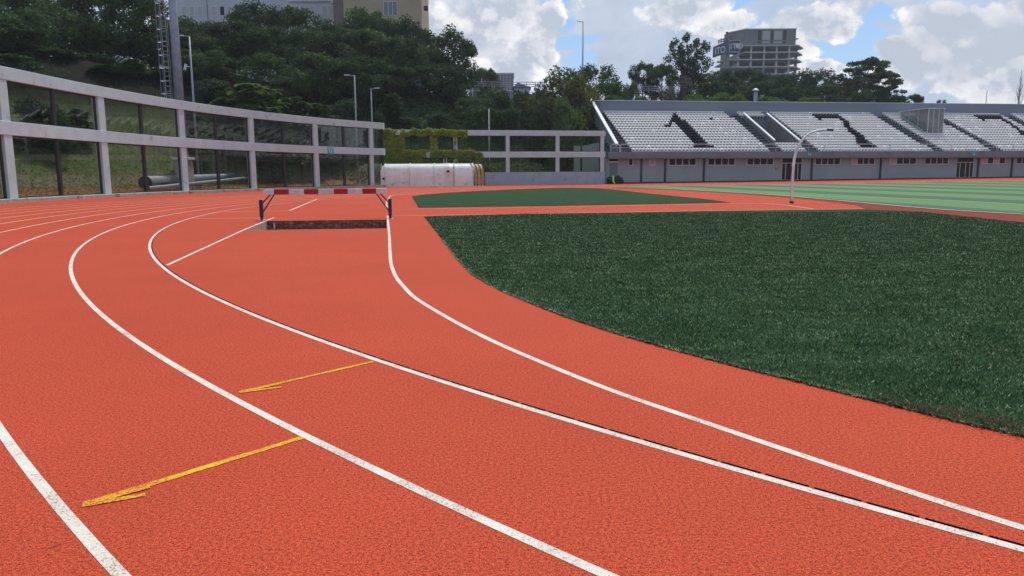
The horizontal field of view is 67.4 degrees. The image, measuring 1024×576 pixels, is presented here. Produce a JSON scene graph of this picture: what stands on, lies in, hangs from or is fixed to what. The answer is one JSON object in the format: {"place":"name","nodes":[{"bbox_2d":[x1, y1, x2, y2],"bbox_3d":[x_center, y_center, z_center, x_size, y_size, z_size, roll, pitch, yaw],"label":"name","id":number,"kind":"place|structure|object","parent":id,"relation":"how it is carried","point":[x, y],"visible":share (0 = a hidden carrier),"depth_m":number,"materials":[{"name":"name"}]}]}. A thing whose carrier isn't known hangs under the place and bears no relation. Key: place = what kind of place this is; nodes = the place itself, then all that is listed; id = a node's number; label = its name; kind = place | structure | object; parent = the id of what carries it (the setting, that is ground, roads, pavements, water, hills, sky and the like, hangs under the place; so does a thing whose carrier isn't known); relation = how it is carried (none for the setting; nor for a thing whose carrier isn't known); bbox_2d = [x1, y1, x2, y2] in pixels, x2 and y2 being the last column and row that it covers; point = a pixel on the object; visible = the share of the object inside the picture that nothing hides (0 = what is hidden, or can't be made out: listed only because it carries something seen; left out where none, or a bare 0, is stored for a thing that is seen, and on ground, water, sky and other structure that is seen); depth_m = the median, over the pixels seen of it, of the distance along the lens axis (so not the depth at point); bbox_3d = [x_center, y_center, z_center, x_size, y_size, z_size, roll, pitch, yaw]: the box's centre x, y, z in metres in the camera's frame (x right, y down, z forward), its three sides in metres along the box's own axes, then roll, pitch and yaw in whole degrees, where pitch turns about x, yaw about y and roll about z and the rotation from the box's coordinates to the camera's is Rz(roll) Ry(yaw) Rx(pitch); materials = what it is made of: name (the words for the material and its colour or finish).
{"place":"outdoors","nodes":[
{"label":"outdoors","id":0,"kind":"place"},
{"bbox_2d":[0,55,745,197],"bbox_3d":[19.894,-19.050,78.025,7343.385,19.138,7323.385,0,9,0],"label":"terrain","id":1,"kind":"structure","parent":0,"point":[165,116],"depth_m":73.72,"materials":[{"name":"green plant"}]},
{"bbox_2d":[0,14,45,53],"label":"tree","id":2,"kind":"object","parent":1,"relation":"on","point":[35,33],"visible":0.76,"depth_m":74.81,"materials":[{"name":"green plant"}]},
{"bbox_2d":[0,37,58,56],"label":"tree","id":3,"kind":"object","parent":1,"relation":"on","point":[30,44],"visible":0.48,"depth_m":75.58,"materials":[{"name":"green plant"}]},
{"bbox_2d":[0,6,60,53],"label":"tree","id":4,"kind":"object","parent":1,"relation":"on","point":[46,29],"visible":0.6,"depth_m":76.88,"materials":[{"name":"green plant"}]},
{"bbox_2d":[0,53,61,77],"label":"shrub","id":5,"kind":"object","parent":1,"relation":"on","point":[11,60],"visible":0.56,"depth_m":69.48,"materials":[{"name":"green plant"}]},
{"bbox_2d":[0,0,81,51],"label":"tree","id":6,"kind":"object","parent":1,"relation":"on","point":[60,22],"visible":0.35,"depth_m":83.21,"materials":[{"name":"green plant"}]},
{"bbox_2d":[12,97,80,151],"bbox_3d":[-37.103,-12.883,60.787,4.956,4.548,5.790,-5,10,-29],"label":"shrub","id":7,"kind":"object","parent":1,"relation":"on","point":[34,110],"visible":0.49,"depth_m":60.06,"materials":[{"name":"green plant"}]},
{"bbox_2d":[21,47,85,58],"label":"shrub","id":8,"kind":"object","parent":1,"relation":"on","point":[59,53],"visible":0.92,"depth_m":76.15,"materials":[{"name":"green plant"}]},
{"bbox_2d":[33,0,116,56],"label":"tree","id":9,"kind":"object","parent":1,"relation":"on","point":[63,39],"visible":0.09,"depth_m":97.37,"materials":[{"name":"green plant"}]},
{"bbox_2d":[63,108,93,144],"bbox_3d":[-36.478,-13.476,64.688,3.257,3.149,3.149,0,9,3],"label":"shrub","id":10,"kind":"object","parent":1,"relation":"on","point":[80,121],"visible":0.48,"depth_m":64.27,"materials":[{"name":"green plant"}]},
{"bbox_2d":[53,0,155,62],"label":"tree","id":11,"kind":"object","parent":1,"relation":"on","point":[89,42],"visible":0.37,"depth_m":94.02,"materials":[{"name":"green plant"}]},
{"bbox_2d":[86,64,130,74],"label":"shrub","id":12,"kind":"object","parent":1,"relation":"on","point":[108,68],"visible":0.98,"depth_m":76.79,"materials":[{"name":"green plant"}]},
{"bbox_2d":[89,0,170,59],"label":"tree","id":13,"kind":"object","parent":1,"relation":"on","point":[115,37],"visible":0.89,"depth_m":86.90,"materials":[{"name":"green plant"}]},
{"bbox_2d":[115,58,152,76],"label":"shrub","id":14,"kind":"object","parent":1,"relation":"on","point":[131,63],"visible":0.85,"depth_m":79.01,"materials":[{"name":"green plant"}]},
{"bbox_2d":[108,24,196,68],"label":"tree","id":15,"kind":"object","parent":1,"relation":"on","point":[154,57],"visible":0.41,"depth_m":88.89,"materials":[{"name":"green plant"}]},
{"bbox_2d":[140,15,204,68],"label":"tree","id":16,"kind":"object","parent":1,"relation":"on","point":[187,23],"visible":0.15,"depth_m":98.64,"materials":[{"name":"green plant"}]},
{"bbox_2d":[154,0,194,189],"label":"floodlight mast","id":17,"kind":"object","parent":1,"relation":"on","point":[176,60],"visible":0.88,"depth_m":60.23,"materials":[{"name":"metal"}]},
{"bbox_2d":[138,173,235,189],"bbox_3d":[-27.052,-9.182,65.667,1.050,1.115,18.365,0,9,0],"label":"mast section","id":18,"kind":"object","parent":1,"relation":"on","point":[161,180],"visible":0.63,"depth_m":60.13,"materials":[{"name":"black metal"}]},
{"bbox_2d":[179,35,200,186],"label":"street lamp","id":19,"kind":"object","parent":1,"relation":"on","point":[195,134],"visible":0.75,"depth_m":65.80,"materials":[{"name":"grey metal"}]},
{"bbox_2d":[0,66,386,203],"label":"glazed facade","id":20,"kind":"structure","parent":1,"relation":"on","point":[100,136],"depth_m":50.59,"materials":[{"name":"concrete"}]},
{"bbox_2d":[158,27,237,68],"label":"tree","id":21,"kind":"object","parent":1,"relation":"on","point":[202,41],"visible":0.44,"depth_m":91.07,"materials":[{"name":"green plant"}]},
{"bbox_2d":[148,176,247,190],"bbox_3d":[-25.801,-9.032,65.492,0.340,0.874,21.760,0,9,1],"label":"mast section","id":22,"kind":"object","parent":1,"relation":"on","point":[167,186],"visible":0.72,"depth_m":63.10,"materials":[{"name":"black metal"}]},
{"bbox_2d":[161,48,238,77],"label":"tree","id":23,"kind":"object","parent":1,"relation":"on","point":[214,69],"visible":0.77,"depth_m":86.55,"materials":[{"name":"green plant"}]},
{"bbox_2d":[185,111,214,174],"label":"shrub","id":24,"kind":"object","parent":1,"relation":"on","point":[190,131],"visible":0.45,"depth_m":70.49,"materials":[{"name":"green plant"}]},
{"bbox_2d":[187,78,236,104],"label":"shrub","id":25,"kind":"object","parent":1,"relation":"on","point":[218,88],"visible":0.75,"depth_m":80.69,"materials":[{"name":"green plant"}]},
{"bbox_2d":[205,96,244,159],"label":"shrub","id":26,"kind":"object","parent":1,"relation":"on","point":[237,129],"visible":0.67,"depth_m":75.92,"materials":[{"name":"green plant"}]},
{"bbox_2d":[194,19,263,74],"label":"tree","id":27,"kind":"object","parent":1,"relation":"on","point":[239,42],"visible":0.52,"depth_m":94.25,"materials":[{"name":"green plant"}]},
{"bbox_2d":[223,0,285,80],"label":"tree","id":28,"kind":"object","parent":1,"relation":"on","point":[242,12],"visible":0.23,"depth_m":102.49,"materials":[{"name":"green plant"}]},
{"bbox_2d":[176,0,333,81],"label":"white building","id":29,"kind":"structure","parent":1,"relation":"on","point":[198,11],"depth_m":143.60,"materials":[{"name":"grey"}]},
{"bbox_2d":[225,83,298,166],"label":"shrub","id":30,"kind":"object","parent":1,"relation":"on","point":[253,102],"visible":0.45,"depth_m":76.94,"materials":[{"name":"green plant"}]},
{"bbox_2d":[230,51,311,100],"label":"tree","id":31,"kind":"object","parent":1,"relation":"on","point":[265,60],"visible":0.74,"depth_m":88.15,"materials":[{"name":"green plant"}]},
{"bbox_2d":[242,24,310,87],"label":"tree","id":32,"kind":"object","parent":1,"relation":"on","point":[277,41],"visible":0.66,"depth_m":94.51,"materials":[{"name":"green plant"}]},
{"bbox_2d":[256,113,299,185],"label":"shrub","id":33,"kind":"object","parent":1,"relation":"on","point":[275,161],"visible":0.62,"depth_m":74.36,"materials":[{"name":"green plant"}]},
{"bbox_2d":[265,5,323,71],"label":"tree","id":34,"kind":"object","parent":1,"relation":"on","point":[294,18],"visible":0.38,"depth_m":106.13,"materials":[{"name":"green plant"}]},
{"bbox_2d":[271,97,321,169],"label":"shrub","id":35,"kind":"object","parent":1,"relation":"on","point":[303,136],"visible":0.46,"depth_m":79.61,"materials":[{"name":"green plant"}]},
{"bbox_2d":[282,28,354,82],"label":"tree","id":36,"kind":"object","parent":1,"relation":"on","point":[316,36],"visible":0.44,"depth_m":98.30,"materials":[{"name":"green plant"}]},
{"bbox_2d":[282,51,358,104],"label":"tree","id":37,"kind":"object","parent":1,"relation":"on","point":[323,88],"visible":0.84,"depth_m":93.17,"materials":[{"name":"green plant"}]},
{"bbox_2d":[302,103,346,172],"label":"shrub","id":38,"kind":"object","parent":1,"relation":"on","point":[318,111],"visible":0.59,"depth_m":81.92,"materials":[{"name":"green plant"}]},
{"bbox_2d":[295,19,366,77],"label":"tree","id":39,"kind":"object","parent":1,"relation":"on","point":[327,26],"visible":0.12,"depth_m":106.90,"materials":[{"name":"green plant"}]},
{"bbox_2d":[323,96,366,158],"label":"shrub","id":40,"kind":"object","parent":1,"relation":"on","point":[345,110],"visible":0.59,"depth_m":86.81,"materials":[{"name":"green plant"}]},
{"bbox_2d":[331,53,390,114],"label":"tree","id":41,"kind":"object","parent":1,"relation":"on","point":[363,86],"visible":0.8,"depth_m":95.48,"materials":[{"name":"green plant"}]},
{"bbox_2d":[327,27,394,74],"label":"tree","id":42,"kind":"object","parent":1,"relation":"on","point":[356,40],"visible":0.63,"depth_m":100.54,"materials":[{"name":"green plant"}]},
{"bbox_2d":[342,6,401,62],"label":"tree","id":43,"kind":"object","parent":1,"relation":"on","point":[362,18],"visible":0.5,"depth_m":109.80,"materials":[{"name":"green plant"}]},
{"bbox_2d":[365,111,386,147],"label":"shrub","id":44,"kind":"object","parent":1,"relation":"on","point":[377,116],"visible":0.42,"depth_m":91.61,"materials":[{"name":"green plant"}]},
{"bbox_2d":[333,0,428,91],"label":"beige building","id":45,"kind":"structure","parent":1,"relation":"on","point":[416,10],"depth_m":134.11,"materials":[{"name":"grey concrete"}]},
{"bbox_2d":[365,62,415,94],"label":"tree","id":46,"kind":"object","parent":1,"relation":"on","point":[396,68],"visible":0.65,"depth_m":99.46,"materials":[{"name":"green plant"}]},
{"bbox_2d":[376,93,405,127],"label":"shrub","id":47,"kind":"object","parent":1,"relation":"on","point":[389,112],"visible":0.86,"depth_m":95.17,"materials":[{"name":"green plant"}]},
{"bbox_2d":[366,34,431,80],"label":"tree","id":48,"kind":"object","parent":1,"relation":"on","point":[408,46],"visible":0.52,"depth_m":102.64,"materials":[{"name":"green plant"}]},
{"bbox_2d":[386,14,435,67],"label":"tree","id":49,"kind":"object","parent":1,"relation":"on","point":[413,29],"visible":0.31,"depth_m":111.45,"materials":[{"name":"green plant"}]},
{"bbox_2d":[391,65,443,99],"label":"tree","id":50,"kind":"object","parent":1,"relation":"on","point":[432,81],"visible":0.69,"depth_m":101.42,"materials":[{"name":"green plant"}]},
{"bbox_2d":[409,42,451,93],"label":"tree","id":51,"kind":"object","parent":1,"relation":"on","point":[432,51],"visible":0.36,"depth_m":106.68,"materials":[{"name":"green plant"}]},
{"bbox_2d":[424,112,459,140],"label":"shrub","id":52,"kind":"object","parent":1,"relation":"on","point":[437,121],"visible":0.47,"depth_m":95.22,"materials":[{"name":"green plant"}]},
{"bbox_2d":[327,75,563,183],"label":"bank growth","id":53,"kind":"object","parent":1,"relation":"on","point":[434,103],"visible":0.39,"depth_m":95.47,"materials":[{"name":"green plant"}]},
{"bbox_2d":[425,62,472,102],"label":"tree","id":54,"kind":"object","parent":1,"relation":"on","point":[450,72],"visible":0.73,"depth_m":103.43,"materials":[{"name":"green plant"}]},
{"bbox_2d":[348,146,551,182],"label":"dry growth","id":55,"kind":"object","parent":1,"relation":"on","point":[442,163],"visible":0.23,"depth_m":91.37,"materials":[{"name":"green plant"}]},
{"bbox_2d":[430,23,481,91],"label":"tree","id":56,"kind":"object","parent":1,"relation":"on","point":[464,49],"visible":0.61,"depth_m":108.67,"materials":[{"name":"green plant"}]},
{"bbox_2d":[449,96,487,123],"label":"shrub","id":57,"kind":"object","parent":1,"relation":"on","point":[477,103],"visible":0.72,"depth_m":100.68,"materials":[{"name":"green plant"}]},
{"bbox_2d":[469,106,502,140],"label":"shrub","id":58,"kind":"object","parent":1,"relation":"on","point":[491,114],"visible":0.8,"depth_m":96.86,"materials":[{"name":"green plant"}]},
{"bbox_2d":[473,67,503,97],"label":"tree","id":59,"kind":"object","parent":1,"relation":"on","point":[490,76],"visible":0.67,"depth_m":144.97,"materials":[{"name":"green plant"}]},
{"bbox_2d":[469,73,513,97],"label":"glass building","id":60,"kind":"structure","parent":1,"relation":"on","point":[505,78],"depth_m":170.05,"materials":[{"name":"grey"}]},
{"bbox_2d":[472,88,514,128],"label":"shrub","id":61,"kind":"object","parent":1,"relation":"on","point":[499,98],"visible":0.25,"depth_m":103.99,"materials":[{"name":"green plant"}]},
{"bbox_2d":[385,130,605,184],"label":"glazed wall","id":62,"kind":"structure","parent":1,"relation":"on","point":[509,177],"depth_m":87.10,"materials":[{"name":"concrete"}]},
{"bbox_2d":[380,127,483,163],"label":"ivy","id":63,"kind":"object","parent":62,"relation":"attached to","point":[393,149],"visible":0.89,"depth_m":83.62,"materials":[{"name":"green plant"}]},
{"bbox_2d":[490,106,535,150],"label":"shrub","id":64,"kind":"object","parent":1,"relation":"on","point":[509,119],"visible":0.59,"depth_m":97.16,"materials":[{"name":"green plant"}]},
{"bbox_2d":[512,89,537,141],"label":"shrub","id":65,"kind":"object","parent":1,"relation":"on","point":[519,98],"visible":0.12,"depth_m":106.32,"materials":[{"name":"green plant"}]},
{"bbox_2d":[526,103,559,168],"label":"shrub","id":66,"kind":"object","parent":1,"relation":"on","point":[536,122],"visible":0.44,"depth_m":98.73,"materials":[{"name":"green plant"}]},
{"bbox_2d":[523,65,603,159],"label":"flowering tree","id":67,"kind":"object","parent":1,"relation":"on","point":[573,90],"visible":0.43,"depth_m":99.48,"materials":[{"name":"plant"}]},
{"bbox_2d":[544,95,589,170],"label":"shrub","id":68,"kind":"object","parent":1,"relation":"on","point":[566,118],"visible":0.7,"depth_m":95.04,"materials":[{"name":"green plant"}]},
{"bbox_2d":[573,143,598,170],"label":"flank wall","id":69,"kind":"structure","parent":1,"relation":"on","point":[585,164],"depth_m":93.77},
{"bbox_2d":[577,63,627,106],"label":"tree","id":70,"kind":"object","parent":1,"relation":"on","point":[602,86],"visible":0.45,"depth_m":117.47,"materials":[{"name":"green plant"}]},
{"bbox_2d":[627,61,660,96],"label":"tree","id":71,"kind":"object","parent":1,"relation":"on","point":[639,68],"visible":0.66,"depth_m":129.13,"materials":[{"name":"green plant"}]},
{"bbox_2d":[644,63,679,100],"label":"tree","id":72,"kind":"object","parent":1,"relation":"on","point":[661,70],"visible":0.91,"depth_m":125.69,"materials":[{"name":"green plant"}]},
{"bbox_2d":[674,76,698,100],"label":"tree","id":73,"kind":"object","parent":1,"relation":"on","point":[686,87],"visible":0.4,"depth_m":122.08,"materials":[{"name":"green plant"}]},
{"bbox_2d":[663,32,714,86],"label":"tree","id":74,"kind":"object","parent":1,"relation":"on","point":[685,69],"visible":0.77,"depth_m":132.78,"materials":[{"name":"green plant"}]},
{"bbox_2d":[695,80,726,99],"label":"tree","id":75,"kind":"object","parent":1,"relation":"on","point":[717,86],"visible":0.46,"depth_m":125.43,"materials":[{"name":"green plant"}]},
{"bbox_2d":[706,68,741,95],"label":"tree","id":76,"kind":"object","parent":1,"relation":"on","point":[731,78],"visible":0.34,"depth_m":143.59,"materials":[{"name":"green plant"}]},
{"bbox_2d":[717,66,764,97],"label":"tree","id":77,"kind":"object","parent":1,"relation":"on","point":[745,72],"visible":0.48,"depth_m":143.88,"materials":[{"name":"green plant"}]},
{"bbox_2d":[731,81,780,100],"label":"tree","id":78,"kind":"object","parent":1,"relation":"on","point":[747,92],"visible":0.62,"depth_m":129.47,"materials":[{"name":"green plant"}]},
{"bbox_2d":[713,28,802,87],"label":"unfinished tower","id":79,"kind":"structure","parent":1,"relation":"on","point":[772,51],"depth_m":333.67,"materials":[{"name":"concrete"}]},
{"bbox_2d":[749,70,794,99],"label":"tree","id":80,"kind":"object","parent":1,"relation":"on","point":[778,80],"visible":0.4,"depth_m":141.56,"materials":[{"name":"green plant"}]},
{"bbox_2d":[764,84,807,101],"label":"tree","id":81,"kind":"object","parent":1,"relation":"on","point":[795,95],"visible":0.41,"depth_m":127.22,"materials":[{"name":"green plant"}]},
{"bbox_2d":[781,67,819,100],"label":"tree","id":82,"kind":"object","parent":1,"relation":"on","point":[798,76],"visible":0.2,"depth_m":143.82,"materials":[{"name":"green plant"}]},
{"bbox_2d":[586,99,1023,183],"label":"grandstand","id":83,"kind":"object","parent":1,"relation":"on","point":[628,165],"visible":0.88,"depth_m":96.28,"materials":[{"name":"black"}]},
{"bbox_2d":[781,158,801,179],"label":"door","id":84,"kind":"structure","parent":83,"relation":"in","point":[786,167],"depth_m":93.60,"materials":[{"name":"grey metal"}]},
{"bbox_2d":[603,111,1023,151],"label":"seat rows","id":85,"kind":"object","parent":83,"relation":"on","point":[794,123],"visible":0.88,"depth_m":101.12,"materials":[{"name":"white plastic"}]},
{"bbox_2d":[955,158,973,176],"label":"door","id":86,"kind":"structure","parent":83,"relation":"in","point":[964,166],"depth_m":97.33,"materials":[{"name":"grey metal"}]},
{"bbox_2d":[799,83,841,101],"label":"tree","id":87,"kind":"object","parent":1,"relation":"on","point":[825,90],"visible":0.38,"depth_m":129.16,"materials":[{"name":"green plant"}]},
{"bbox_2d":[801,67,843,101],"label":"tree","id":88,"kind":"object","parent":1,"relation":"on","point":[819,77],"visible":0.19,"depth_m":142.34,"materials":[{"name":"green plant"}]},
{"bbox_2d":[835,89,872,101],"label":"tree","id":89,"kind":"object","parent":1,"relation":"on","point":[862,96],"visible":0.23,"depth_m":129.69,"materials":[{"name":"green plant"}]},
{"bbox_2d":[835,56,902,101],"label":"tree","id":90,"kind":"object","parent":1,"relation":"on","point":[868,64],"visible":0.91,"depth_m":135.75,"materials":[{"name":"green plant"}]},
{"bbox_2d":[866,71,906,101],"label":"tree","id":91,"kind":"object","parent":1,"relation":"on","point":[877,80],"visible":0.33,"depth_m":141.37,"materials":[{"name":"green plant"}]},
{"bbox_2d":[0,177,1023,575],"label":"running track","id":92,"kind":"structure","parent":0,"point":[202,385],"depth_m":4.31,"materials":[{"name":"red rubber"}]},
{"bbox_2d":[247,220,385,229],"bbox_3d":[-5.138,-1.349,20.869,3.455,0.750,3.702,-2,9,-9],"label":"water jump pit","id":93,"kind":"object","parent":92,"relation":"in","point":[325,224],"visible":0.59,"depth_m":22.50,"materials":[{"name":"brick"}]},
{"bbox_2d":[259,188,392,219],"bbox_3d":[-5.539,-2.496,22.882,3.940,0.903,0.180,-1,9,-6],"label":"water jump barrier","id":94,"kind":"object","parent":92,"relation":"on","point":[376,191],"visible":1,"depth_m":22.75,"materials":[{"name":"white paint"}]},
{"bbox_2d":[380,163,453,186],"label":"team shelter","id":95,"kind":"object","parent":92,"relation":"on","point":[412,175],"visible":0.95,"depth_m":80.41,"materials":[{"name":"white metal"}]},
{"bbox_2d":[454,163,473,185],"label":"team shelter","id":96,"kind":"object","parent":92,"relation":"on","point":[463,174],"visible":0.95,"depth_m":80.63,"materials":[{"name":"white metal"}]},
{"bbox_2d":[412,188,724,206],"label":"turf","id":97,"kind":"structure","parent":92,"relation":"on","point":[553,196],"depth_m":39.24,"materials":[{"name":"green plant"}]},
{"bbox_2d":[425,209,1023,435],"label":"infield turf","id":98,"kind":"structure","parent":92,"relation":"on","point":[803,368],"depth_m":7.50,"materials":[{"name":"green plant"}]},
{"bbox_2d":[871,394,1023,435],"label":"dead grass","id":99,"kind":"structure","parent":98,"relation":"on","point":[954,411],"depth_m":4.46,"materials":[{"name":"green plant"}]},
{"bbox_2d":[789,129,833,202],"bbox_3d":[12.543,-5.120,32.207,1.683,3.076,0.190,0,9,0],"label":"curved pole","id":100,"kind":"object","parent":92,"relation":"on","point":[793,166],"visible":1,"depth_m":32.13,"materials":[{"name":"white metal"}]},
{"bbox_2d":[622,188,1023,221],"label":"worn strip","id":101,"kind":"object","parent":92,"relation":"on","point":[1010,217],"visible":0.9,"depth_m":25.89,"materials":[{"name":"rubber"}]},
{"bbox_2d":[5,0,1023,103],"label":"sky","id":102,"kind":"structure","parent":0,"point":[953,51],"materials":[{"name":"white"}]},
{"bbox_2d":[615,181,1023,214],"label":"pitch turf","id":103,"kind":"structure","parent":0,"point":[1000,195],"depth_m":46.39,"materials":[{"name":"green plant"}]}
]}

